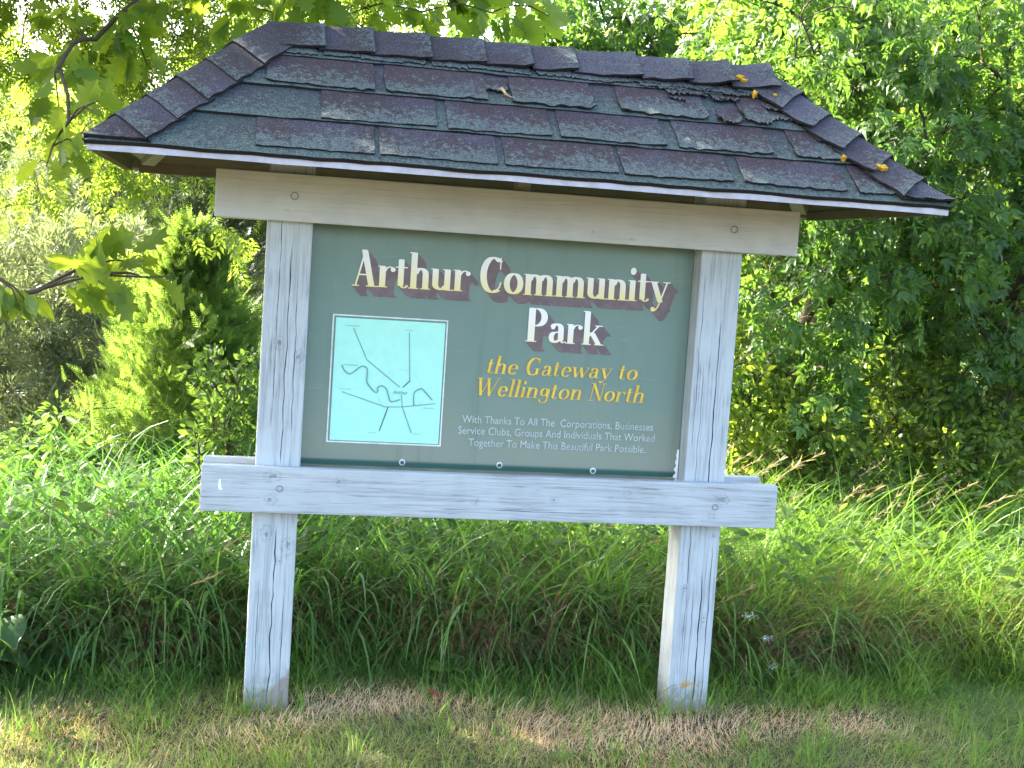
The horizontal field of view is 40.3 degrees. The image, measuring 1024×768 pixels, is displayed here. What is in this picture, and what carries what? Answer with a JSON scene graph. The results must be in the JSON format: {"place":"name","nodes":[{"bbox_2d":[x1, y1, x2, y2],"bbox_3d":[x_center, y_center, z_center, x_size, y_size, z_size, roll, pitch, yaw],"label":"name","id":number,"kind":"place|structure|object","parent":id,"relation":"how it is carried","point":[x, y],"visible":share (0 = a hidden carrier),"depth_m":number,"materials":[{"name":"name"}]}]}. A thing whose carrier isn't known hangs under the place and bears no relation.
{"place":"outdoors","nodes":[
{"label":"outdoors","id":0,"kind":"place"},
{"bbox_2d":[0,0,751,101],"label":"sky","id":1,"kind":"structure","parent":0,"point":[489,34],"materials":[{"name":"white"}]},
{"bbox_2d":[0,247,1023,767],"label":"ground","id":2,"kind":"structure","parent":0,"point":[488,723],"depth_m":4.42,"materials":[{"name":"plant"}]},
{"bbox_2d":[0,614,40,676],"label":"burdock plant","id":3,"kind":"object","parent":2,"relation":"on","point":[8,629],"visible":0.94,"depth_m":4.55,"materials":[{"name":"green plant"}]},
{"bbox_2d":[0,44,48,342],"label":"broadleaf tree","id":4,"kind":"object","parent":2,"relation":"on","point":[8,106],"visible":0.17,"depth_m":13.71,"materials":[{"name":"green plant"}]},
{"bbox_2d":[0,0,93,326],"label":"broadleaf tree","id":5,"kind":"object","parent":2,"relation":"on","point":[34,88],"visible":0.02,"depth_m":20.13,"materials":[{"name":"green plant"}]},
{"bbox_2d":[40,643,112,674],"bbox_3d":[-1.460,0.941,4.684,0.233,0.142,0.156,3,5,-11],"label":"burdock plant","id":6,"kind":"object","parent":2,"relation":"on","point":[71,649],"visible":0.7,"depth_m":4.67,"materials":[{"name":"green plant"}]},
{"bbox_2d":[0,83,159,425],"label":"willow shrub","id":7,"kind":"object","parent":2,"relation":"on","point":[73,196],"visible":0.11,"depth_m":10.37,"materials":[{"name":"green plant"}]},
{"bbox_2d":[0,390,161,497],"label":"leafy shrub","id":8,"kind":"object","parent":2,"relation":"on","point":[48,417],"visible":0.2,"depth_m":7.02,"materials":[{"name":"green plant"}]},
{"bbox_2d":[0,163,187,452],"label":"willow shrub","id":9,"kind":"object","parent":2,"relation":"on","point":[58,351],"visible":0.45,"depth_m":8.62,"materials":[{"name":"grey plant"}]},
{"bbox_2d":[1,80,198,356],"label":"broadleaf tree","id":10,"kind":"object","parent":2,"relation":"on","point":[87,179],"visible":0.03,"depth_m":15.26,"materials":[{"name":"green plant"}]},
{"bbox_2d":[0,0,291,296],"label":"maple tree","id":11,"kind":"object","parent":2,"relation":"on","point":[129,91],"visible":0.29,"depth_m":6.64,"materials":[{"name":"green plant"}]},
{"bbox_2d":[58,202,262,469],"bbox_3d":[-1.766,-0.121,7.658,1.541,1.745,1.578,3,5,-11],"label":"cedar tree","id":12,"kind":"object","parent":2,"relation":"on","point":[164,342],"visible":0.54,"depth_m":7.39,"materials":[{"name":"green plant"}]},
{"bbox_2d":[83,43,266,356],"bbox_3d":[-2.563,-1.276,11.658,2.086,3.228,2.256,0,6,-35],"label":"tree","id":13,"kind":"object","parent":2,"relation":"on","point":[198,204],"visible":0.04,"depth_m":11.45,"materials":[{"name":"green plant"}]},
{"bbox_2d":[174,340,260,520],"bbox_3d":[-1.253,0.360,6.207,0.508,1.110,0.610,3,5,-11],"label":"honeysuckle shrub","id":14,"kind":"object","parent":2,"relation":"on","point":[228,406],"visible":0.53,"depth_m":6.13,"materials":[{"name":"green plant"}]},
{"bbox_2d":[224,219,265,316],"bbox_3d":[-2.056,-1.335,15.670,3.009,3.607,3.172,0,6,-39],"label":"broadleaf tree","id":15,"kind":"object","parent":2,"relation":"on","point":[255,232],"visible":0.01,"depth_m":15.29,"materials":[{"name":"green plant"}]},
{"bbox_2d":[0,0,574,337],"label":"oak tree","id":16,"kind":"object","parent":2,"relation":"on","point":[90,265],"visible":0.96,"depth_m":4.75,"materials":[{"name":"green plant"}]},
{"bbox_2d":[211,0,511,32],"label":"ash tree","id":17,"kind":"object","parent":2,"relation":"on","point":[365,13],"visible":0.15,"depth_m":10.36,"materials":[{"name":"green plant"}]},
{"bbox_2d":[0,668,994,767],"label":"dry grass","id":18,"kind":"structure","parent":2,"relation":"on","point":[377,703],"depth_m":4.47,"materials":[{"name":"plant"}]},
{"bbox_2d":[427,688,438,696],"bbox_3d":[-0.262,1.024,4.632,0.055,0.009,0.029,40,17,29],"label":"fallen leaf","id":19,"kind":"object","parent":18,"relation":"on","point":[432,692],"visible":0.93,"depth_m":4.63,"materials":[{"name":"red plant"}]},
{"bbox_2d":[0,373,1023,703],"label":"tall grass","id":20,"kind":"structure","parent":2,"relation":"on","point":[128,535],"depth_m":5.27,"materials":[{"name":"green plant"}]},
{"bbox_2d":[0,559,1023,767],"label":"grass fringe","id":21,"kind":"object","parent":2,"relation":"on","point":[817,687],"depth_m":4.84,"materials":[{"name":"green plant"}]},
{"bbox_2d":[427,659,464,671],"bbox_3d":[-0.220,0.985,4.872,0.125,0.023,0.132,5,5,10],"label":"weed","id":22,"kind":"object","parent":21,"relation":"on","point":[435,667],"visible":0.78,"depth_m":4.86,"materials":[{"name":"green plant"}]},
{"bbox_2d":[0,653,1023,767],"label":"lawn grass","id":23,"kind":"structure","parent":2,"relation":"on","point":[1008,698],"depth_m":4.39,"materials":[{"name":"green plant"}]},
{"bbox_2d":[0,442,1023,767],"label":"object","id":24,"kind":"object","parent":2,"relation":"on","point":[522,574],"visible":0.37,"depth_m":5.29,"materials":[{"name":"green plant"}]},
{"bbox_2d":[0,507,1023,707],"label":"dead grass","id":25,"kind":"structure","parent":2,"relation":"on","point":[489,643],"depth_m":5.10,"materials":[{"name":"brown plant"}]},
{"bbox_2d":[82,21,954,712],"bbox_3d":[-0.054,0.138,4.568,2.551,2.500,1.114,3,5,-11],"label":"park sign","id":26,"kind":"object","parent":2,"relation":"on","point":[486,297],"visible":1,"depth_m":4.45,"materials":[{"name":"paint"}]},
{"bbox_2d":[499,87,515,98],"bbox_3d":[-0.017,-0.879,4.215,0.059,0.033,0.019,7,6,30],"label":"twig","id":27,"kind":"object","parent":26,"relation":"on","point":[502,89],"visible":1,"depth_m":4.21,"materials":[{"name":"beige wood"}]},
{"bbox_2d":[38,435,1023,678],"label":"grass seed heads","id":28,"kind":"object","parent":2,"relation":"on","point":[766,470],"depth_m":6.11,"materials":[{"name":"plant"}]},
{"bbox_2d":[496,12,663,55],"bbox_3d":[1.192,-2.656,21.701,5.598,6.365,5.309,6,6,26],"label":"broadleaf tree","id":29,"kind":"object","parent":2,"relation":"on","point":[606,33],"depth_m":21.44,"materials":[{"name":"green plant"}]},
{"bbox_2d":[445,0,895,363],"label":"box elder tree","id":30,"kind":"object","parent":2,"relation":"on","point":[629,36],"visible":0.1,"depth_m":9.29,"materials":[{"name":"green plant"}]},
{"bbox_2d":[742,612,758,653],"bbox_3d":[0.856,0.972,5.103,0.074,0.287,0.033,3,5,-11],"label":"white flower","id":31,"kind":"object","parent":2,"relation":"on","point":[749,616],"visible":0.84,"depth_m":5.10,"materials":[{"name":"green plant"}]},
{"bbox_2d":[763,635,772,678],"bbox_3d":[0.919,1.016,5.078,0.049,0.214,0.050,3,5,-11],"label":"white flower","id":32,"kind":"object","parent":2,"relation":"on","point":[767,644],"visible":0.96,"depth_m":5.07,"materials":[{"name":"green plant"}]},
{"bbox_2d":[725,345,919,526],"bbox_3d":[1.368,0.380,7.479,1.613,1.196,1.008,3,5,-11],"label":"leafy shrub","id":33,"kind":"object","parent":2,"relation":"on","point":[829,434],"visible":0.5,"depth_m":7.37,"materials":[{"name":"green plant"}]},
{"bbox_2d":[642,0,1020,444],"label":"broadleaf tree","id":34,"kind":"object","parent":2,"relation":"on","point":[726,5],"visible":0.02,"depth_m":13.34,"materials":[{"name":"green plant"}]},
{"bbox_2d":[670,0,1023,514],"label":"box elder tree","id":35,"kind":"object","parent":2,"relation":"on","point":[842,72],"visible":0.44,"depth_m":7.32,"materials":[{"name":"green plant"}]},
{"bbox_2d":[768,0,1023,446],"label":"broadleaf tree","id":36,"kind":"object","parent":2,"relation":"on","point":[974,177],"visible":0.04,"depth_m":12.55,"materials":[{"name":"green plant"}]},
{"bbox_2d":[788,0,1023,504],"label":"box elder tree","id":37,"kind":"object","parent":2,"relation":"on","point":[1014,199],"visible":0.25,"depth_m":7.88,"materials":[{"name":"green plant"}]},
{"bbox_2d":[826,280,1023,540],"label":"leafy shrub","id":38,"kind":"object","parent":2,"relation":"on","point":[952,438],"visible":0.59,"depth_m":7.62,"materials":[{"name":"green plant"}]}
]}

